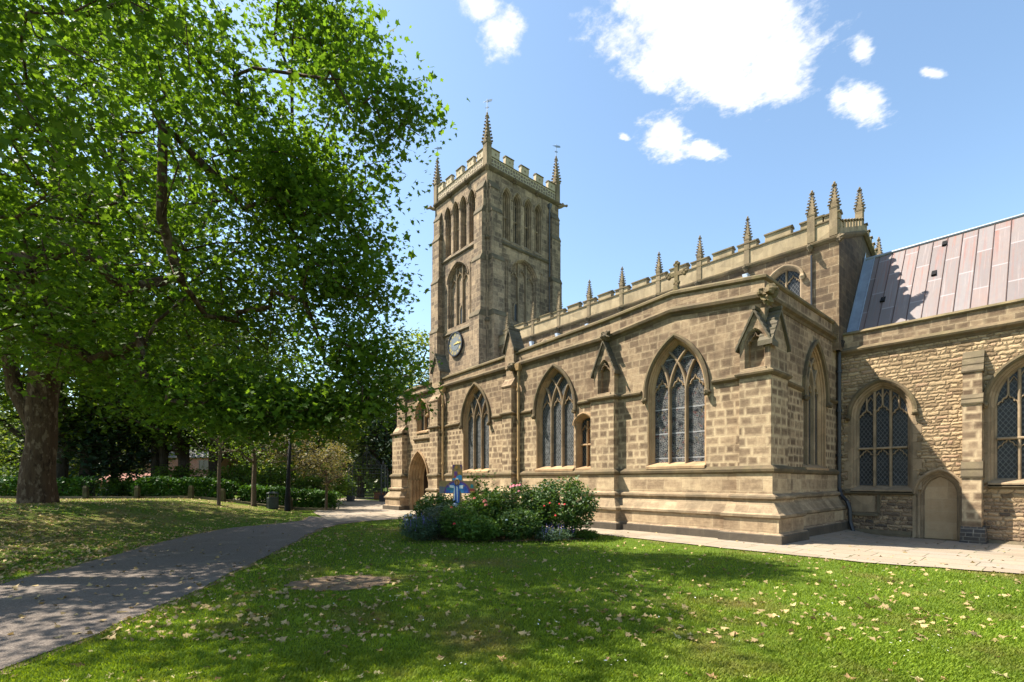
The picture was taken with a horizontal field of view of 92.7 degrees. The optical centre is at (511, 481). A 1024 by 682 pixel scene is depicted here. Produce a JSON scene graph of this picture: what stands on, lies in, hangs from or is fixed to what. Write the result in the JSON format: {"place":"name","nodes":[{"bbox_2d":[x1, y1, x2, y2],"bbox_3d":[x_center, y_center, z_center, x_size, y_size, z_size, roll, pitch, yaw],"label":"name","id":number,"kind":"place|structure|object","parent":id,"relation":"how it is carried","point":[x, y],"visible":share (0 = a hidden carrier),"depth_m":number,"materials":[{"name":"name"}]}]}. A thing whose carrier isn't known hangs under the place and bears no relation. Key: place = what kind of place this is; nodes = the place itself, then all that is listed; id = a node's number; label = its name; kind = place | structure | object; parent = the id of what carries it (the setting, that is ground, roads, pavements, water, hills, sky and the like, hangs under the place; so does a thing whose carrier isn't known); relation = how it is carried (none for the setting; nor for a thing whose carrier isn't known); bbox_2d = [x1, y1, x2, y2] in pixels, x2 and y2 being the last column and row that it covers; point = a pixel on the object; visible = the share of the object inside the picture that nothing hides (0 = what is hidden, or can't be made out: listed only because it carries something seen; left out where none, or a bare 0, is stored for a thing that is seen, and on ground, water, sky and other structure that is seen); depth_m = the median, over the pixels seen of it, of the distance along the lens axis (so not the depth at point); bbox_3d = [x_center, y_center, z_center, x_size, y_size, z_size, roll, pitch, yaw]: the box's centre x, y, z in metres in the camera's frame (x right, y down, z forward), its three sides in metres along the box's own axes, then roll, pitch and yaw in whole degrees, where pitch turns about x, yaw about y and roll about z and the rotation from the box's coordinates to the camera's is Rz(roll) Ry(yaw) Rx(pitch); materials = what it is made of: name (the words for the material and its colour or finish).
{"place":"outdoors","nodes":[
{"label":"outdoors","id":0,"kind":"place"},
{"bbox_2d":[0,516,365,674],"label":"path","id":1,"kind":"structure","parent":0,"point":[35,630],"depth_m":7.83,"materials":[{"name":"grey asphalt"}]},
{"bbox_2d":[0,484,1023,681],"bbox_3d":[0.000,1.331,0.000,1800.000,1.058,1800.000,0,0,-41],"label":"lawn","id":2,"kind":"structure","parent":0,"point":[135,512],"depth_m":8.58,"materials":[{"name":"green plant"}]},
{"bbox_2d":[0,459,19,495],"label":"bush","id":3,"kind":"object","parent":2,"relation":"on","point":[5,475],"visible":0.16,"depth_m":32.14,"materials":[{"name":"green plant"}]},
{"bbox_2d":[0,387,78,477],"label":"tree","id":4,"kind":"object","parent":2,"relation":"on","point":[4,437],"visible":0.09,"depth_m":61.13,"materials":[{"name":"green plant"}]},
{"bbox_2d":[0,475,106,495],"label":"hedge","id":5,"kind":"object","parent":2,"relation":"on","point":[71,491],"visible":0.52,"depth_m":28.18,"materials":[{"name":"green plant"}]},
{"bbox_2d":[0,323,132,495],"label":"tree","id":6,"kind":"object","parent":2,"relation":"on","point":[62,469],"visible":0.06,"depth_m":33.01,"materials":[{"name":"green plant"}]},
{"bbox_2d":[0,267,170,495],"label":"tree","id":7,"kind":"object","parent":2,"relation":"on","point":[13,413],"visible":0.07,"depth_m":32.58,"materials":[{"name":"green plant"}]},
{"bbox_2d":[82,486,88,498],"bbox_3d":[-24.103,0.707,27.600,0.260,0.940,0.180,-1,0,4],"label":"stone post","id":8,"kind":"object","parent":2,"relation":"on","point":[85,492],"visible":0.77,"depth_m":27.52,"materials":[{"name":"grey stone"}]},
{"bbox_2d":[16,396,177,484],"bbox_3d":[-29.073,-2.155,35.331,9.704,8.274,9.038,0,0,-41],"label":"tree","id":9,"kind":"object","parent":2,"relation":"on","point":[104,460],"visible":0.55,"depth_m":33.94,"materials":[{"name":"green plant"}]},
{"bbox_2d":[92,474,140,495],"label":"bush","id":10,"kind":"object","parent":2,"relation":"on","point":[112,486],"visible":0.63,"depth_m":32.86,"materials":[{"name":"green plant"}]},
{"bbox_2d":[76,433,174,475],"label":"tree","id":11,"kind":"object","parent":2,"relation":"on","point":[133,463],"visible":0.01,"depth_m":60.07,"materials":[{"name":"green plant"}]},
{"bbox_2d":[59,349,207,495],"bbox_3d":[-25.716,-4.857,35.759,10.919,13.678,11.035,0,0,-21],"label":"tree","id":12,"kind":"object","parent":2,"relation":"on","point":[155,457],"visible":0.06,"depth_m":33.53,"materials":[{"name":"green plant"}]},
{"bbox_2d":[99,473,168,489],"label":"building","id":13,"kind":"structure","parent":2,"relation":"on","point":[145,474],"depth_m":49.33,"materials":[{"name":"red brick"}]},
{"bbox_2d":[134,486,139,498],"bbox_3d":[-21.197,0.704,27.600,0.260,0.940,0.180,1,0,5],"label":"stone post","id":14,"kind":"object","parent":2,"relation":"on","point":[136,492],"visible":0.77,"depth_m":27.52,"materials":[{"name":"grey stone"}]},
{"bbox_2d":[0,0,295,503],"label":"plane tree","id":15,"kind":"object","parent":2,"relation":"on","point":[37,480],"visible":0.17,"depth_m":18.56,"materials":[{"name":"green plant"}]},
{"bbox_2d":[64,319,238,474],"bbox_3d":[-25.099,-5.711,35.179,12.839,15.334,12.090,0,0,-41],"label":"tree","id":16,"kind":"object","parent":2,"relation":"on","point":[163,459],"visible":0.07,"depth_m":33.06,"materials":[{"name":"green plant"}]},
{"bbox_2d":[0,496,333,510],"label":"wall","id":17,"kind":"structure","parent":2,"relation":"on","point":[197,497],"depth_m":27.82,"materials":[{"name":"stone"}]},
{"bbox_2d":[127,463,209,495],"bbox_3d":[-23.212,0.205,33.488,4.990,2.980,4.882,0,0,-41],"label":"bush","id":18,"kind":"object","parent":2,"relation":"on","point":[173,473],"visible":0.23,"depth_m":32.82,"materials":[{"name":"green plant"}]},
{"bbox_2d":[84,279,279,483],"bbox_3d":[-23.286,-6.113,35.071,13.159,16.089,13.119,0,0,-41],"label":"tree","id":19,"kind":"object","parent":2,"relation":"on","point":[182,455],"visible":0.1,"depth_m":33.16,"materials":[{"name":"green plant"}]},
{"bbox_2d":[130,475,240,499],"bbox_3d":[-19.059,0.415,28.602,5.935,1.638,1.506,0,0,0],"label":"hedge","id":20,"kind":"object","parent":2,"relation":"on","point":[148,483],"visible":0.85,"depth_m":28.14,"materials":[{"name":"green plant"}]},
{"bbox_2d":[188,486,193,498],"bbox_3d":[-18.149,0.690,27.600,0.260,0.940,0.180,0,0,2],"label":"stone post","id":21,"kind":"object","parent":2,"relation":"on","point":[190,492],"visible":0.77,"depth_m":27.52,"materials":[{"name":"grey stone"}]},
{"bbox_2d":[146,442,243,494],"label":"building","id":22,"kind":"structure","parent":2,"relation":"on","point":[198,462],"depth_m":60.00,"materials":[{"name":"brick"}]},
{"bbox_2d":[199,460,208,469],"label":"window","id":23,"kind":"structure","parent":22,"relation":"in","point":[203,463],"depth_m":59.99,"materials":[{"name":"grey glass"}]},
{"bbox_2d":[0,412,389,492],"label":"woodland","id":24,"kind":"object","parent":2,"relation":"on","point":[369,483],"visible":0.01,"depth_m":69.86,"materials":[{"name":"green plant"}]},
{"bbox_2d":[115,275,297,496],"bbox_3d":[-22.361,-6.408,35.850,13.121,16.816,13.258,0,0,-41],"label":"tree","id":25,"kind":"object","parent":2,"relation":"on","point":[212,465],"visible":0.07,"depth_m":34.85,"materials":[{"name":"green plant"}]},
{"bbox_2d":[165,419,257,505],"bbox_3d":[-14.559,-1.346,24.415,4.448,5.752,4.276,0,0,-41],"label":"young tree","id":26,"kind":"object","parent":2,"relation":"on","point":[219,445],"visible":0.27,"depth_m":24.22,"materials":[{"name":"green plant"}]},
{"bbox_2d":[221,488,225,501],"bbox_3d":[-16.358,0.855,27.600,0.260,0.940,0.180,-2,0,0],"label":"stone post","id":27,"kind":"object","parent":2,"relation":"on","point":[223,495],"visible":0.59,"depth_m":27.52,"materials":[{"name":"grey stone"}]},
{"bbox_2d":[186,462,273,498],"bbox_3d":[-19.136,0.092,33.063,4.845,3.101,5.031,0,0,31],"label":"bush","id":28,"kind":"object","parent":2,"relation":"on","point":[239,472],"visible":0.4,"depth_m":32.74,"materials":[{"name":"green plant"}]},
{"bbox_2d":[0,0,469,457],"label":"plane tree","id":29,"kind":"object","parent":2,"relation":"on","point":[227,400],"visible":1,"depth_m":10.53,"materials":[{"name":"green plant"}]},
{"bbox_2d":[194,448,284,480],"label":"tree","id":30,"kind":"object","parent":2,"relation":"on","point":[234,463],"depth_m":62.03,"materials":[{"name":"green plant"}]},
{"bbox_2d":[178,325,324,500],"bbox_3d":[-19.826,-5.211,37.333,12.716,14.422,11.972,0,0,-41],"label":"tree","id":31,"kind":"object","parent":2,"relation":"on","point":[299,377],"visible":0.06,"depth_m":37.12,"materials":[{"name":"green plant"}]},
{"bbox_2d":[224,431,299,506],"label":"young tree","id":32,"kind":"object","parent":2,"relation":"on","point":[253,483],"visible":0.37,"depth_m":27.10,"materials":[{"name":"green plant"}]},
{"bbox_2d":[266,491,278,508],"bbox_3d":[-13.250,1.029,27.000,0.540,0.970,0.540,0,0,-41],"label":"litter bin","id":33,"kind":"object","parent":2,"relation":"on","point":[272,502],"visible":0.99,"depth_m":26.82,"materials":[{"name":"black metal"}]},
{"bbox_2d":[232,459,319,501],"bbox_3d":[-15.904,0.130,33.338,4.810,3.500,5.356,0,0,24],"label":"bush","id":34,"kind":"object","parent":2,"relation":"on","point":[281,475],"visible":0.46,"depth_m":32.55,"materials":[{"name":"green plant"}]},
{"bbox_2d":[231,429,343,488],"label":"tree","id":35,"kind":"object","parent":2,"relation":"on","point":[272,458],"visible":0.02,"depth_m":59.20,"materials":[{"name":"green plant"}]},
{"bbox_2d":[284,426,291,510],"bbox_3d":[-11.935,-0.890,26.174,0.477,5.150,0.529,0,0,-41],"label":"lamp post","id":36,"kind":"object","parent":2,"relation":"on","point":[287,499],"visible":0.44,"depth_m":26.11,"materials":[{"name":"black metal"}]},
{"bbox_2d":[253,420,323,482],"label":"young tree","id":37,"kind":"object","parent":2,"relation":"on","point":[303,457],"visible":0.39,"depth_m":27.11,"materials":[{"name":"green plant"}]},
{"bbox_2d":[236,483,342,508],"bbox_3d":[-13.054,0.882,28.795,5.890,1.648,1.491,0,0,0],"label":"hedge","id":38,"kind":"object","parent":2,"relation":"on","point":[242,490],"visible":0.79,"depth_m":28.34,"materials":[{"name":"green plant"}]},
{"bbox_2d":[290,497,292,509],"bbox_3d":[-12.558,1.325,27.601,0.260,0.940,0.180,-2,0,5],"label":"stone post","id":39,"kind":"object","parent":2,"relation":"on","point":[291,503],"visible":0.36,"depth_m":27.54,"materials":[{"name":"grey stone"}]},
{"bbox_2d":[266,386,369,501],"bbox_3d":[-15.960,-3.154,40.318,9.427,10.308,10.114,0,0,-41],"label":"tree","id":40,"kind":"object","parent":2,"relation":"on","point":[344,439],"visible":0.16,"depth_m":38.84,"materials":[{"name":"green plant"}]},
{"bbox_2d":[290,437,354,509],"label":"young tree","id":41,"kind":"object","parent":2,"relation":"on","point":[326,463],"visible":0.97,"depth_m":27.53,"materials":[{"name":"green plant"}]},
{"bbox_2d":[290,468,359,504],"bbox_3d":[-12.650,0.539,33.141,4.219,2.922,4.483,0,0,-41],"label":"bush","id":42,"kind":"object","parent":2,"relation":"on","point":[342,488],"visible":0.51,"depth_m":32.64,"materials":[{"name":"green plant"}]},
{"bbox_2d":[284,575,391,590],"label":"bare soil","id":43,"kind":"structure","parent":2,"relation":"on","point":[365,581],"depth_m":7.93,"materials":[{"name":"brown soil"}]},
{"bbox_2d":[291,421,390,495],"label":"tree","id":44,"kind":"object","parent":2,"relation":"on","point":[347,472],"visible":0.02,"depth_m":57.41,"materials":[{"name":"green plant"}]},
{"bbox_2d":[305,400,393,497],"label":"tree","id":45,"kind":"object","parent":2,"relation":"on","point":[356,478],"visible":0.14,"depth_m":49.34,"materials":[{"name":"green plant"}]},
{"bbox_2d":[346,445,385,501],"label":"iron gate","id":46,"kind":"structure","parent":2,"relation":"on","point":[352,498],"depth_m":39.96,"materials":[{"name":"black metal"}]},
{"bbox_2d":[373,492,383,499],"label":"brick wall","id":47,"kind":"structure","parent":2,"relation":"on","point":[376,497],"depth_m":44.50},
{"bbox_2d":[339,359,428,491],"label":"tree","id":48,"kind":"object","parent":2,"relation":"on","point":[378,440],"visible":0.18,"depth_m":44.65,"materials":[{"name":"green plant"}]},
{"bbox_2d":[386,468,390,493],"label":"railings","id":49,"kind":"object","parent":2,"relation":"on","point":[387,471],"visible":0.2,"depth_m":41.01,"materials":[{"name":"metal"}]},
{"bbox_2d":[370,322,428,463],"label":"tree","id":50,"kind":"object","parent":2,"relation":"on","point":[421,339],"visible":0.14,"depth_m":56.62,"materials":[{"name":"green plant"}]},
{"bbox_2d":[397,511,424,535],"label":"perennial","id":51,"kind":"object","parent":2,"relation":"on","point":[408,516],"visible":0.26,"depth_m":14.35,"materials":[{"name":"green plant"}]},
{"bbox_2d":[399,513,441,540],"bbox_3d":[-2.550,1.252,13.650,1.317,0.812,1.294,0,0,-41],"label":"catmint","id":52,"kind":"object","parent":2,"relation":"on","point":[421,532],"visible":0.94,"depth_m":13.46,"materials":[{"name":"green plant"}]},
{"bbox_2d":[409,491,455,534],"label":"shrub","id":53,"kind":"object","parent":2,"relation":"on","point":[433,500],"visible":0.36,"depth_m":14.76,"materials":[{"name":"green plant"}]},
{"bbox_2d":[444,495,471,510],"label":"shrub","id":54,"kind":"object","parent":2,"relation":"on","point":[462,500],"visible":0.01,"depth_m":15.55,"materials":[{"name":"green plant"}]},
{"bbox_2d":[465,468,500,504],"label":"shrub","id":55,"kind":"object","parent":2,"relation":"on","point":[478,485],"visible":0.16,"depth_m":15.16,"materials":[{"name":"green plant"}]},
{"bbox_2d":[425,535,589,540],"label":"flower bed soil","id":56,"kind":"structure","parent":2,"relation":"on","point":[503,538],"depth_m":13.78,"materials":[{"name":"brown soil"}]},
{"bbox_2d":[422,502,460,538],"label":"shrub","id":57,"kind":"object","parent":56,"relation":"on","point":[436,508],"visible":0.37,"depth_m":13.93,"materials":[{"name":"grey plant"}]},
{"bbox_2d":[436,501,476,539],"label":"perennial","id":58,"kind":"object","parent":56,"relation":"on","point":[447,524],"visible":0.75,"depth_m":13.49,"materials":[{"name":"green plant"}]},
{"bbox_2d":[439,464,474,514],"bbox_3d":[-1.711,0.608,14.933,1.200,2.269,0.178,0,0,19],"label":"painted cross","id":59,"kind":"object","parent":56,"relation":"on","point":[457,486],"visible":0.74,"depth_m":14.96,"materials":[{"name":"paint"}]},
{"bbox_2d":[452,513,503,541],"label":"perennial","id":60,"kind":"object","parent":56,"relation":"on","point":[468,530],"visible":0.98,"depth_m":13.13,"materials":[{"name":"green plant"}]},
{"bbox_2d":[462,490,507,525],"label":"rose bush","id":61,"kind":"object","parent":56,"relation":"on","point":[486,507],"visible":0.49,"depth_m":14.14,"materials":[{"name":"green plant"}]},
{"bbox_2d":[472,490,519,514],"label":"shrub","id":62,"kind":"object","parent":56,"relation":"on","point":[497,497],"visible":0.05,"depth_m":14.96,"materials":[{"name":"green plant"}]},
{"bbox_2d":[488,482,545,536],"bbox_3d":[0.159,0.807,14.745,1.866,1.706,1.862,0,0,-41],"label":"rose bush","id":63,"kind":"object","parent":56,"relation":"on","point":[517,499],"visible":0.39,"depth_m":14.36,"materials":[{"name":"green plant"}]},
{"bbox_2d":[494,508,546,539],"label":"perennial","id":64,"kind":"object","parent":56,"relation":"on","point":[528,526],"visible":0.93,"depth_m":13.44,"materials":[{"name":"green plant"}]},
{"bbox_2d":[516,487,553,533],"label":"shrub","id":65,"kind":"object","parent":56,"relation":"on","point":[547,510],"visible":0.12,"depth_m":14.72,"materials":[{"name":"green plant"}]},
{"bbox_2d":[533,524,572,541],"bbox_3d":[1.170,1.388,13.544,1.203,0.545,1.223,0,0,-41],"label":"catmint","id":66,"kind":"object","parent":56,"relation":"on","point":[561,534],"visible":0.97,"depth_m":13.41,"materials":[{"name":"green plant"}]},
{"bbox_2d":[525,475,601,535],"bbox_3d":[1.492,0.728,14.474,2.330,1.858,2.332,0,0,-41],"label":"rose bush","id":67,"kind":"object","parent":56,"relation":"on","point":[577,512],"visible":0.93,"depth_m":14.04,"materials":[{"name":"green plant"}]},
{"bbox_2d":[571,529,599,538],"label":"perennial","id":68,"kind":"object","parent":56,"relation":"on","point":[590,534],"visible":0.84,"depth_m":14.09,"materials":[{"name":"green plant"}]},
{"bbox_2d":[0,497,1023,641],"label":"leaf litter","id":69,"kind":"object","parent":2,"relation":"on","point":[454,633],"visible":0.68,"depth_m":7.65,"materials":[{"name":"brown plant"}]},
{"bbox_2d":[211,558,1002,665],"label":"daisies","id":70,"kind":"object","parent":2,"relation":"on","point":[615,590],"visible":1,"depth_m":5.73,"materials":[{"name":"white plant"}]},
{"bbox_2d":[383,99,1023,544],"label":"church","id":71,"kind":"structure","parent":2,"relation":"on","point":[831,371],"depth_m":16.82,"materials":[{"name":"stone"}]},
{"bbox_2d":[408,450,428,509],"bbox_3d":[-4.057,-0.030,28.439,3.300,3.459,2.200,0,0,-41],"label":"doorway","id":72,"kind":"structure","parent":71,"relation":"in","point":[418,468],"depth_m":28.17,"materials":[{"name":"stone"}]},
{"bbox_2d":[413,399,428,433],"bbox_3d":[-4.947,-3.657,27.187,0.489,1.913,1.568,0,0,-41],"label":"window","id":73,"kind":"structure","parent":71,"relation":"in","point":[422,425],"depth_m":27.47,"materials":[{"name":"stone"}]},
{"bbox_2d":[458,382,490,472],"bbox_3d":[-1.723,-2.594,23.479,0.482,4.367,2.425,0,0,-41],"label":"window","id":74,"kind":"structure","parent":71,"relation":"in","point":[475,417],"depth_m":23.72,"materials":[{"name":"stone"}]},
{"bbox_2d":[531,363,576,471],"bbox_3d":[1.722,-2.562,19.535,0.494,4.305,2.411,0,0,-41],"label":"window","id":75,"kind":"structure","parent":71,"relation":"in","point":[555,402],"depth_m":19.74,"materials":[{"name":"glass"}]},
{"bbox_2d":[572,412,590,469],"bbox_3d":[2.793,-1.515,18.420,0.390,2.210,1.040,0,0,-41],"label":"window","id":76,"kind":"structure","parent":71,"relation":"in","point":[582,421],"depth_m":18.67,"materials":[{"name":"stone"}]},
{"bbox_2d":[641,333,710,468],"bbox_3d":[5.231,-2.563,15.537,0.480,4.307,2.399,0,0,-41],"label":"window","id":77,"kind":"structure","parent":71,"relation":"in","point":[676,386],"depth_m":15.69,"materials":[{"name":"glass"}]},
{"bbox_2d":[770,264,804,296],"bbox_3d":[10.380,-7.235,18.528,0.413,1.970,1.420,0,0,-41],"label":"clerestory window","id":78,"kind":"structure","parent":71,"relation":"in","point":[790,276],"depth_m":18.51,"materials":[{"name":"glass"}]},
{"bbox_2d":[802,339,832,470],"bbox_3d":[10.022,-2.532,16.195,2.489,4.324,0.492,0,0,-41],"label":"window","id":79,"kind":"structure","parent":71,"relation":"in","point":[815,381],"depth_m":16.50,"materials":[{"name":"stone"}]},
{"bbox_2d":[845,377,918,492],"bbox_3d":[12.671,-1.592,16.738,0.542,3.924,2.056,0,0,-41],"label":"window","id":80,"kind":"structure","parent":71,"relation":"in","point":[881,413],"depth_m":16.86,"materials":[{"name":"glass"}]},
{"bbox_2d":[912,468,961,540],"bbox_3d":[13.631,0.809,15.568,0.460,2.482,1.340,0,0,-41],"label":"blocked doorway","id":81,"kind":"structure","parent":71,"relation":"in","point":[936,508],"depth_m":15.73,"materials":[{"name":"stone"}]},
{"bbox_2d":[983,352,1023,485],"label":"window","id":82,"kind":"structure","parent":71,"relation":"in","point":[1004,392],"depth_m":14.58,"materials":[{"name":"glass"}]},
{"bbox_2d":[0,0,1023,481],"label":"sky","id":83,"kind":"structure","parent":0,"point":[673,123],"materials":[{"name":"blue"}]},
{"bbox_2d":[314,497,1023,573],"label":"pavement","id":84,"kind":"structure","parent":0,"point":[918,550],"depth_m":12.62,"materials":[{"name":"stone"}]}
]}

